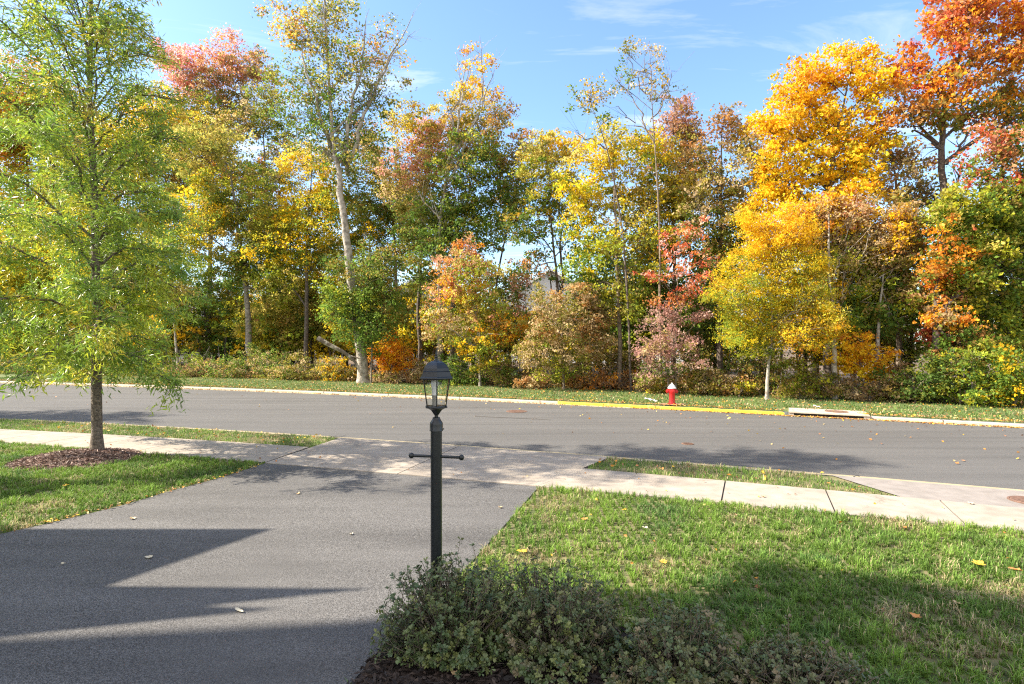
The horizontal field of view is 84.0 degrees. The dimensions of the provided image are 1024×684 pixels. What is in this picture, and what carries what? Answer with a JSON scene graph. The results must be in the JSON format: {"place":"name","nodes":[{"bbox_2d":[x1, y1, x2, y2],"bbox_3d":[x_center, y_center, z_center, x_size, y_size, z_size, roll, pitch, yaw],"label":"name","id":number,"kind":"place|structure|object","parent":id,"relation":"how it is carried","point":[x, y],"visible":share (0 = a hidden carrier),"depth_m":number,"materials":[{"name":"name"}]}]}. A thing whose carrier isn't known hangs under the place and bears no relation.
{"place":"outdoors","nodes":[
{"label":"outdoors","id":0,"kind":"place"},
{"bbox_2d":[0,463,537,683],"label":"driveway","id":1,"kind":"structure","parent":0,"point":[302,579],"depth_m":5.11,"materials":[{"name":"grey asphalt"}]},
{"bbox_2d":[227,445,635,493],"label":"sidewalk","id":2,"kind":"structure","parent":0,"point":[602,480],"depth_m":8.80,"materials":[{"name":"concrete"}]},
{"bbox_2d":[0,344,1022,404],"bbox_3d":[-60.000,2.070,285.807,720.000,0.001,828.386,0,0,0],"label":"forest floor","id":3,"kind":"structure","parent":0,"point":[350,362],"depth_m":40.63,"materials":[{"name":"brown soil"}]},
{"bbox_2d":[0,349,85,373],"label":"shrub","id":4,"kind":"object","parent":3,"relation":"on","point":[9,367],"visible":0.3,"depth_m":37.29,"materials":[{"name":"green plant"}]},
{"bbox_2d":[0,47,94,342],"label":"forest tree","id":5,"kind":"object","parent":3,"relation":"on","point":[6,156],"visible":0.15,"depth_m":45.72,"materials":[{"name":"yellow plant"}]},
{"bbox_2d":[0,228,101,362],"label":"forest tree","id":6,"kind":"object","parent":3,"relation":"on","point":[11,285],"visible":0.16,"depth_m":41.55,"materials":[{"name":"yellow plant"}]},
{"bbox_2d":[47,355,159,375],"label":"shrub","id":7,"kind":"object","parent":3,"relation":"on","point":[106,370],"visible":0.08,"depth_m":34.77,"materials":[{"name":"green plant"}]},
{"bbox_2d":[26,102,202,364],"bbox_3d":[-28.196,-8.021,40.930,12.897,20.424,7.789,0,0,0],"label":"forest tree","id":8,"kind":"object","parent":3,"relation":"on","point":[48,189],"visible":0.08,"depth_m":39.85,"materials":[{"name":"yellow plant"}]},
{"bbox_2d":[96,79,239,251],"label":"forest tree","id":9,"kind":"object","parent":3,"relation":"on","point":[174,178],"visible":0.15,"depth_m":40.29,"materials":[{"name":"yellow plant"}]},
{"bbox_2d":[119,222,242,364],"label":"birch tree","id":10,"kind":"object","parent":3,"relation":"on","point":[204,264],"visible":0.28,"depth_m":35.82,"materials":[{"name":"green plant"}]},
{"bbox_2d":[156,355,229,376],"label":"shrub","id":11,"kind":"object","parent":3,"relation":"on","point":[187,371],"visible":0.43,"depth_m":33.60,"materials":[{"name":"green plant"}]},
{"bbox_2d":[143,23,284,365],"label":"maple tree","id":12,"kind":"object","parent":3,"relation":"on","point":[242,70],"visible":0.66,"depth_m":42.35,"materials":[{"name":"red plant"}]},
{"bbox_2d":[145,110,302,371],"bbox_3d":[-17.674,-5.901,35.048,8.743,16.403,8.050,0,0,-32],"label":"forest tree","id":13,"kind":"object","parent":3,"relation":"on","point":[231,212],"visible":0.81,"depth_m":34.64,"materials":[{"name":"yellow plant"}]},
{"bbox_2d":[182,275,297,364],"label":"forest tree","id":14,"kind":"object","parent":3,"relation":"on","point":[226,290],"visible":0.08,"depth_m":46.62,"materials":[{"name":"green plant"}]},
{"bbox_2d":[194,342,298,378],"bbox_3d":[-15.364,1.306,33.269,6.709,2.572,3.389,0,0,0],"label":"shrub","id":15,"kind":"object","parent":3,"relation":"on","point":[240,364],"visible":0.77,"depth_m":32.78,"materials":[{"name":"green plant"}]},
{"bbox_2d":[198,63,315,365],"bbox_3d":[-17.678,-8.563,40.057,5.264,21.466,7.222,0,0,41],"label":"forest tree","id":16,"kind":"object","parent":3,"relation":"on","point":[264,155],"visible":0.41,"depth_m":39.75,"materials":[{"name":"green plant"}]},
{"bbox_2d":[218,202,347,357],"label":"forest tree","id":17,"kind":"object","parent":3,"relation":"on","point":[243,240],"visible":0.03,"depth_m":40.97,"materials":[{"name":"yellow plant"}]},
{"bbox_2d":[228,250,348,368],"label":"forest tree","id":18,"kind":"object","parent":3,"relation":"on","point":[315,294],"visible":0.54,"depth_m":36.42,"materials":[{"name":"green plant"}]},
{"bbox_2d":[237,136,373,367],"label":"forest tree","id":19,"kind":"object","parent":3,"relation":"on","point":[321,194],"visible":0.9,"depth_m":34.01,"materials":[{"name":"yellow plant"}]},
{"bbox_2d":[312,225,376,341],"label":"forest tree","id":20,"kind":"object","parent":3,"relation":"on","point":[344,282],"visible":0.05,"depth_m":43.34,"materials":[{"name":"green plant"}]},
{"bbox_2d":[313,183,411,369],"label":"forest tree","id":21,"kind":"object","parent":3,"relation":"on","point":[357,224],"visible":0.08,"depth_m":40.03,"materials":[{"name":"green plant"}]},
{"bbox_2d":[331,119,431,374],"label":"forest tree","id":22,"kind":"object","parent":3,"relation":"on","point":[384,216],"visible":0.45,"depth_m":33.85,"materials":[{"name":"green plant"}]},
{"bbox_2d":[366,328,421,376],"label":"shrub","id":23,"kind":"object","parent":3,"relation":"on","point":[395,357],"visible":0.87,"depth_m":29.44,"materials":[{"name":"brown plant"}]},
{"bbox_2d":[375,359,430,383],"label":"shrub","id":24,"kind":"object","parent":3,"relation":"on","point":[415,376],"visible":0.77,"depth_m":28.35,"materials":[{"name":"brown plant"}]},
{"bbox_2d":[398,216,437,354],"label":"forest tree","id":25,"kind":"object","parent":3,"relation":"on","point":[412,293],"visible":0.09,"depth_m":38.07,"materials":[{"name":"green plant"}]},
{"bbox_2d":[370,75,513,370],"bbox_3d":[-3.932,-6.053,31.258,7.258,16.714,5.217,0,0,39],"label":"maple tree","id":26,"kind":"object","parent":3,"relation":"on","point":[430,135],"visible":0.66,"depth_m":31.09,"materials":[{"name":"orange plant"}]},
{"bbox_2d":[427,353,488,385],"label":"shrub","id":27,"kind":"object","parent":3,"relation":"on","point":[455,373],"visible":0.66,"depth_m":27.25,"materials":[{"name":"green plant"}]},
{"bbox_2d":[383,127,540,370],"bbox_3d":[-2.618,-4.222,29.425,8.437,12.881,4.993,0,0,0],"label":"forest tree","id":28,"kind":"object","parent":3,"relation":"on","point":[483,177],"visible":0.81,"depth_m":28.84,"materials":[{"name":"green plant"}]},
{"bbox_2d":[403,36,520,360],"bbox_3d":[-2.485,-6.554,28.800,5.948,17.634,3.435,0,0,0],"label":"bare branched tree","id":29,"kind":"object","parent":3,"relation":"on","point":[497,113],"visible":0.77,"depth_m":28.64,"materials":[{"name":"green plant"}]},
{"bbox_2d":[471,126,547,378],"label":"forest tree","id":30,"kind":"object","parent":3,"relation":"on","point":[517,295],"visible":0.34,"depth_m":31.78,"materials":[{"name":"green plant"}]},
{"bbox_2d":[476,351,552,387],"bbox_3d":[-0.106,1.414,26.594,3.562,1.993,2.317,0,0,-28],"label":"shrub","id":31,"kind":"object","parent":3,"relation":"on","point":[505,370],"visible":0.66,"depth_m":26.13,"materials":[{"name":"green plant"}]},
{"bbox_2d":[7,364,1023,404],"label":"undergrowth","id":32,"kind":"object","parent":3,"relation":"on","point":[760,390],"visible":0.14,"depth_m":26.99,"materials":[{"name":"green plant"}]},
{"bbox_2d":[59,346,984,402],"bbox_3d":[-2.572,1.157,31.456,56.906,1.912,10.669,0,0,23],"label":"brush","id":33,"kind":"object","parent":3,"relation":"on","point":[540,370],"visible":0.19,"depth_m":26.88,"materials":[{"name":"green plant"}]},
{"bbox_2d":[499,259,551,357],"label":"forest tree","id":34,"kind":"object","parent":3,"relation":"on","point":[528,312],"visible":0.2,"depth_m":35.69,"materials":[{"name":"green plant"}]},
{"bbox_2d":[497,127,593,382],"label":"maple tree","id":35,"kind":"object","parent":3,"relation":"on","point":[542,153],"visible":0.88,"depth_m":27.38,"materials":[{"name":"yellow plant"}]},
{"bbox_2d":[559,365,648,389],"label":"shrub","id":36,"kind":"object","parent":3,"relation":"on","point":[596,381],"visible":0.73,"depth_m":24.76,"materials":[{"name":"brown plant"}]},
{"bbox_2d":[566,262,665,374],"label":"forest tree","id":37,"kind":"object","parent":3,"relation":"on","point":[608,309],"visible":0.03,"depth_m":30.08,"materials":[{"name":"green plant"}]},
{"bbox_2d":[588,333,644,373],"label":"shrub","id":38,"kind":"object","parent":3,"relation":"on","point":[611,362],"visible":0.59,"depth_m":25.56,"materials":[{"name":"brown plant"}]},
{"bbox_2d":[548,114,702,388],"bbox_3d":[4.914,-3.922,25.315,5.674,12.268,5.094,0,0,-33],"label":"forest tree","id":39,"kind":"object","parent":3,"relation":"on","point":[646,244],"visible":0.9,"depth_m":24.92,"materials":[{"name":"yellow plant"}]},
{"bbox_2d":[596,247,684,375],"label":"forest tree","id":40,"kind":"object","parent":3,"relation":"on","point":[640,328],"visible":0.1,"depth_m":29.03,"materials":[{"name":"green plant"}]},
{"bbox_2d":[621,92,718,380],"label":"forest tree","id":41,"kind":"object","parent":3,"relation":"on","point":[683,128],"visible":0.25,"depth_m":26.44,"materials":[{"name":"brown plant"}]},
{"bbox_2d":[668,249,760,376],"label":"forest tree","id":42,"kind":"object","parent":3,"relation":"on","point":[706,335],"visible":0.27,"depth_m":27.59,"materials":[{"name":"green plant"}]},
{"bbox_2d":[662,101,776,386],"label":"oak tree","id":43,"kind":"object","parent":3,"relation":"on","point":[736,190],"visible":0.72,"depth_m":23.97,"materials":[{"name":"orange plant"}]},
{"bbox_2d":[717,350,790,388],"bbox_3d":[9.889,1.199,22.692,3.332,1.912,1.818,0,0,-21],"label":"shrub","id":44,"kind":"object","parent":3,"relation":"on","point":[746,368],"visible":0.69,"depth_m":22.49,"materials":[{"name":"brown plant"}]},
{"bbox_2d":[715,228,864,384],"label":"forest tree","id":45,"kind":"object","parent":3,"relation":"on","point":[818,358],"visible":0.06,"depth_m":26.65,"materials":[{"name":"orange plant"}]},
{"bbox_2d":[729,36,920,389],"bbox_3d":[12.176,-4.937,22.817,6.865,14.183,3.949,0,0,0],"label":"maple tree","id":46,"kind":"object","parent":3,"relation":"on","point":[856,158],"visible":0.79,"depth_m":22.45,"materials":[{"name":"yellow plant"}]},
{"bbox_2d":[821,326,904,396],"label":"young tree","id":47,"kind":"object","parent":3,"relation":"on","point":[847,363],"visible":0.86,"depth_m":20.45,"materials":[{"name":"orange plant"}]},
{"bbox_2d":[823,359,920,403],"bbox_3d":[12.754,1.436,19.977,3.467,1.714,1.768,0,0,14],"label":"shrub","id":48,"kind":"object","parent":3,"relation":"on","point":[868,396],"visible":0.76,"depth_m":19.86,"materials":[{"name":"brown plant"}]},
{"bbox_2d":[861,186,934,396],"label":"forest tree","id":49,"kind":"object","parent":3,"relation":"on","point":[884,314],"visible":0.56,"depth_m":20.88,"materials":[{"name":"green plant"}]},
{"bbox_2d":[839,259,979,376],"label":"forest tree","id":50,"kind":"object","parent":3,"relation":"on","point":[909,343],"visible":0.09,"depth_m":24.83,"materials":[{"name":"orange plant"}]},
{"bbox_2d":[861,127,966,365],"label":"forest tree","id":51,"kind":"object","parent":3,"relation":"on","point":[900,158],"visible":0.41,"depth_m":22.85,"materials":[{"name":"brown plant"}]},
{"bbox_2d":[874,0,1023,385],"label":"oak tree","id":52,"kind":"object","parent":3,"relation":"on","point":[976,16],"visible":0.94,"depth_m":21.68,"materials":[{"name":"orange plant"}]},
{"bbox_2d":[886,177,1023,400],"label":"oak tree","id":53,"kind":"object","parent":3,"relation":"on","point":[955,275],"visible":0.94,"depth_m":19.67,"materials":[{"name":"green plant"}]},
{"bbox_2d":[920,209,1020,372],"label":"forest tree","id":54,"kind":"object","parent":3,"relation":"on","point":[977,288],"depth_m":23.11,"materials":[{"name":"green plant"}]},
{"bbox_2d":[946,113,1023,370],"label":"forest tree","id":55,"kind":"object","parent":3,"relation":"on","point":[1005,153],"visible":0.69,"depth_m":20.18,"materials":[{"name":"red plant"}]},
{"bbox_2d":[0,383,1023,489],"bbox_3d":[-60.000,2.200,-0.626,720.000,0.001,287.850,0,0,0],"label":"road","id":56,"kind":"structure","parent":0,"point":[909,451],"depth_m":14.31,"materials":[{"name":"grey asphalt"}]},
{"bbox_2d":[0,381,557,403],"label":"kerb","id":57,"kind":"structure","parent":56,"relation":"on","point":[464,398],"depth_m":23.70,"materials":[{"name":"concrete"}]},
{"bbox_2d":[0,375,1023,608],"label":"leaf litter","id":58,"kind":"object","parent":56,"relation":"on","point":[696,404],"visible":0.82,"depth_m":17.95,"materials":[{"name":"plant"}]},
{"bbox_2d":[0,418,1023,490],"bbox_3d":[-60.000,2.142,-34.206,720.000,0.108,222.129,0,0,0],"label":"gutter","id":59,"kind":"object","parent":56,"relation":"on","point":[625,457],"visible":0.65,"depth_m":10.31,"materials":[{"name":"concrete"}]},
{"bbox_2d":[12,383,1015,427],"bbox_3d":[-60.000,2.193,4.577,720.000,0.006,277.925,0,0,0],"label":"gutter","id":60,"kind":"object","parent":56,"relation":"on","point":[526,402],"visible":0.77,"depth_m":20.61,"materials":[{"name":"concrete"}]},
{"bbox_2d":[557,401,783,414],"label":"yellow kerb","id":61,"kind":"structure","parent":60,"relation":"on","point":[681,408],"depth_m":18.47,"materials":[{"name":"paint"}]},
{"bbox_2d":[789,408,869,419],"bbox_3d":[9.412,2.229,16.997,2.060,0.341,1.150,0,0,26],"label":"storm drain","id":62,"kind":"object","parent":60,"relation":"in","point":[806,412],"visible":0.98,"depth_m":16.71,"materials":[{"name":"concrete"}]},
{"bbox_2d":[870,416,1023,426],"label":"kerb","id":63,"kind":"structure","parent":60,"relation":"on","point":[949,421],"depth_m":15.34,"materials":[{"name":"concrete"}]},
{"bbox_2d":[0,419,1023,683],"bbox_3d":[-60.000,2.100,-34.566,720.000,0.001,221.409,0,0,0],"label":"lawn","id":64,"kind":"structure","parent":0,"point":[816,617],"depth_m":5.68,"materials":[{"name":"plant"}]},
{"bbox_2d":[2,447,142,471],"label":"tree mulch","id":65,"kind":"object","parent":64,"relation":"on","point":[94,459],"visible":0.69,"depth_m":9.68,"materials":[{"name":"brown wood"}]},
{"bbox_2d":[0,0,217,449],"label":"street tree","id":66,"kind":"object","parent":65,"relation":"on","point":[77,296],"visible":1,"depth_m":10.08,"materials":[{"name":"green plant"}]},
{"bbox_2d":[0,440,264,532],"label":"grass","id":67,"kind":"structure","parent":64,"relation":"on","point":[14,496],"depth_m":8.46,"materials":[{"name":"green plant"}]},
{"bbox_2d":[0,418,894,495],"bbox_3d":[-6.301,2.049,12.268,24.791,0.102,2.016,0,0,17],"label":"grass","id":68,"kind":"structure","parent":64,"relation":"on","point":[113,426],"depth_m":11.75,"materials":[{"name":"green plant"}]},
{"bbox_2d":[347,614,760,683],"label":"planting bed","id":69,"kind":"object","parent":64,"relation":"on","point":[411,678],"visible":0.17,"depth_m":3.54,"materials":[{"name":"brown wood"}]},
{"bbox_2d":[409,349,463,621],"bbox_3d":[-0.540,1.097,4.060,0.337,2.105,0.244,0,0,-31],"label":"lamp post","id":70,"kind":"object","parent":69,"relation":"on","point":[435,370],"visible":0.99,"depth_m":4.02,"materials":[{"name":"black metal"}]},
{"bbox_2d":[368,536,533,679],"bbox_3d":[-0.374,1.754,3.859,1.138,0.893,0.904,0,0,0],"label":"azalea shrub","id":71,"kind":"object","parent":69,"relation":"on","point":[458,626],"visible":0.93,"depth_m":3.69,"materials":[{"name":"green plant"}]},
{"bbox_2d":[474,545,629,683],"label":"azalea shrub","id":72,"kind":"object","parent":69,"relation":"on","point":[559,639],"visible":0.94,"depth_m":3.66,"materials":[{"name":"green plant"}]},
{"bbox_2d":[599,593,771,683],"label":"azalea shrub","id":73,"kind":"object","parent":69,"relation":"on","point":[698,657],"visible":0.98,"depth_m":3.42,"materials":[{"name":"green plant"}]},
{"bbox_2d":[717,614,889,683],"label":"azalea shrub","id":74,"kind":"object","parent":69,"relation":"on","point":[798,666],"visible":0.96,"depth_m":3.27,"materials":[{"name":"green plant"}]},
{"bbox_2d":[833,475,1023,507],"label":"neighbour apron","id":75,"kind":"object","parent":64,"relation":"on","point":[966,494],"visible":1,"depth_m":7.93,"materials":[{"name":"concrete"}]},
{"bbox_2d":[0,231,1023,386],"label":"woods","id":76,"kind":"object","parent":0,"point":[216,329],"depth_m":35.85,"materials":[{"name":"green plant"}]},
{"bbox_2d":[0,429,1023,531],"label":"sidewalk","id":77,"kind":"structure","parent":0,"point":[852,503],"depth_m":7.86,"materials":[{"name":"concrete"}]},
{"bbox_2d":[0,373,1023,422],"bbox_3d":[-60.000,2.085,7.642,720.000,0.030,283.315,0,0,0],"label":"verge","id":78,"kind":"structure","parent":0,"point":[627,391],"depth_m":20.73,"materials":[{"name":"plant"}]},
{"bbox_2d":[263,351,322,379],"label":"shrub","id":79,"kind":"object","parent":78,"relation":"on","point":[284,372],"visible":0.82,"depth_m":30.84,"materials":[{"name":"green plant"}]},
{"bbox_2d":[306,355,356,381],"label":"shrub","id":80,"kind":"object","parent":78,"relation":"on","point":[331,371],"visible":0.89,"depth_m":30.13,"materials":[{"name":"yellow plant"}]},
{"bbox_2d":[249,0,430,382],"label":"sycamore tree","id":81,"kind":"object","parent":78,"relation":"on","point":[337,143],"visible":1,"depth_m":29.06,"materials":[{"name":"green plant"}]},
{"bbox_2d":[317,336,361,375],"bbox_3d":[-8.676,0.707,28.604,2.278,2.033,0.248,0,0,0],"label":"broken limb","id":82,"kind":"object","parent":81,"relation":"attached to","point":[330,345],"visible":0.98,"depth_m":28.53,"materials":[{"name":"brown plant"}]},
{"bbox_2d":[310,238,413,382],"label":"young tree","id":83,"kind":"object","parent":78,"relation":"on","point":[345,309],"visible":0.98,"depth_m":28.22,"materials":[{"name":"green plant"}]},
{"bbox_2d":[417,231,534,385],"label":"young tree","id":84,"kind":"object","parent":78,"relation":"on","point":[482,328],"visible":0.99,"depth_m":26.30,"materials":[{"name":"orange plant"}]},
{"bbox_2d":[510,371,560,388],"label":"shrub","id":85,"kind":"object","parent":78,"relation":"on","point":[525,379],"visible":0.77,"depth_m":25.01,"materials":[{"name":"brown plant"}]},
{"bbox_2d":[510,281,619,389],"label":"vine covered tree","id":86,"kind":"object","parent":78,"relation":"on","point":[568,317],"visible":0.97,"depth_m":24.37,"materials":[{"name":"brown plant"}]},
{"bbox_2d":[560,73,632,390],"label":"sparse tree","id":87,"kind":"object","parent":78,"relation":"on","point":[607,149],"visible":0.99,"depth_m":24.12,"materials":[{"name":"brown plant"}]},
{"bbox_2d":[594,35,690,387],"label":"sparse tree","id":88,"kind":"object","parent":78,"relation":"on","point":[659,70],"visible":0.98,"depth_m":23.46,"materials":[{"name":"brown plant"}]},
{"bbox_2d":[634,373,703,394],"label":"shrub","id":89,"kind":"object","parent":78,"relation":"on","point":[655,387],"visible":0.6,"depth_m":22.89,"materials":[{"name":"green plant"}]},
{"bbox_2d":[627,300,715,393],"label":"young tree","id":90,"kind":"object","parent":78,"relation":"on","point":[652,346],"visible":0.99,"depth_m":22.27,"materials":[{"name":"pink plant"}]},
{"bbox_2d":[633,215,744,393],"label":"dogwood tree","id":91,"kind":"object","parent":78,"relation":"on","point":[682,298],"visible":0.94,"depth_m":22.42,"materials":[{"name":"brown plant"}]},
{"bbox_2d":[678,357,761,395],"bbox_3d":[8.052,1.506,22.163,3.204,1.887,1.782,0,0,17],"label":"shrub","id":92,"kind":"object","parent":78,"relation":"on","point":[697,375],"visible":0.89,"depth_m":21.98,"materials":[{"name":"green plant"}]},
{"bbox_2d":[698,199,859,399],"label":"young tree","id":93,"kind":"object","parent":78,"relation":"on","point":[819,331],"visible":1,"depth_m":20.12,"materials":[{"name":"yellow plant"}]},
{"bbox_2d":[763,351,845,398],"bbox_3d":[10.592,1.259,20.714,2.521,1.882,1.792,0,0,0],"label":"shrub","id":94,"kind":"object","parent":78,"relation":"on","point":[805,376],"visible":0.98,"depth_m":20.59,"materials":[{"name":"green plant"}]},
{"bbox_2d":[774,185,934,398],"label":"mottled tree","id":95,"kind":"object","parent":78,"relation":"on","point":[857,250],"visible":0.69,"depth_m":20.89,"materials":[{"name":"orange plant"}]},
{"bbox_2d":[868,352,970,403],"bbox_3d":[13.762,1.292,19.247,2.890,1.965,1.533,0,0,29],"label":"shrub","id":96,"kind":"object","parent":78,"relation":"on","point":[922,380],"visible":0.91,"depth_m":19.07,"materials":[{"name":"green plant"}]},
{"bbox_2d":[905,340,1023,406],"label":"shrub","id":97,"kind":"object","parent":78,"relation":"on","point":[971,395],"visible":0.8,"depth_m":18.29,"materials":[{"name":"green plant"}]},
{"bbox_2d":[966,342,1023,408],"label":"shrub","id":98,"kind":"object","parent":78,"relation":"on","point":[1012,366],"visible":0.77,"depth_m":17.89,"materials":[{"name":"green plant"}]},
{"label":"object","id":99,"kind":"structure","parent":78,"relation":"on","visible":0},
{"bbox_2d":[666,383,677,403],"bbox_3d":[5.339,1.746,18.956,0.346,0.768,0.343,0,0,-28],"label":"fire hydrant","id":100,"kind":"object","parent":99,"relation":"on","point":[671,390],"visible":0.98,"depth_m":18.88,"materials":[{"name":"red metal"}]},
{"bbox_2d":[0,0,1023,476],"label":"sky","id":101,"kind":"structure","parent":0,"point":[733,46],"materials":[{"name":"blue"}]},
{"bbox_2d":[498,268,574,362],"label":"house","id":102,"kind":"structure","parent":0,"point":[543,281],"depth_m":57.10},
{"bbox_2d":[243,448,964,523],"bbox_3d":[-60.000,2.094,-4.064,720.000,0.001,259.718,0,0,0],"label":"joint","id":103,"kind":"object","parent":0,"point":[721,497],"visible":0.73,"depth_m":7.81,"materials":[{"name":"grey"}]},
{"bbox_2d":[265,438,608,485],"bbox_3d":[-1.396,2.104,10.172,5.898,0.052,2.591,0,0,20],"label":"driveway apron","id":104,"kind":"object","parent":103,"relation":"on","point":[515,467],"visible":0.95,"depth_m":9.91,"materials":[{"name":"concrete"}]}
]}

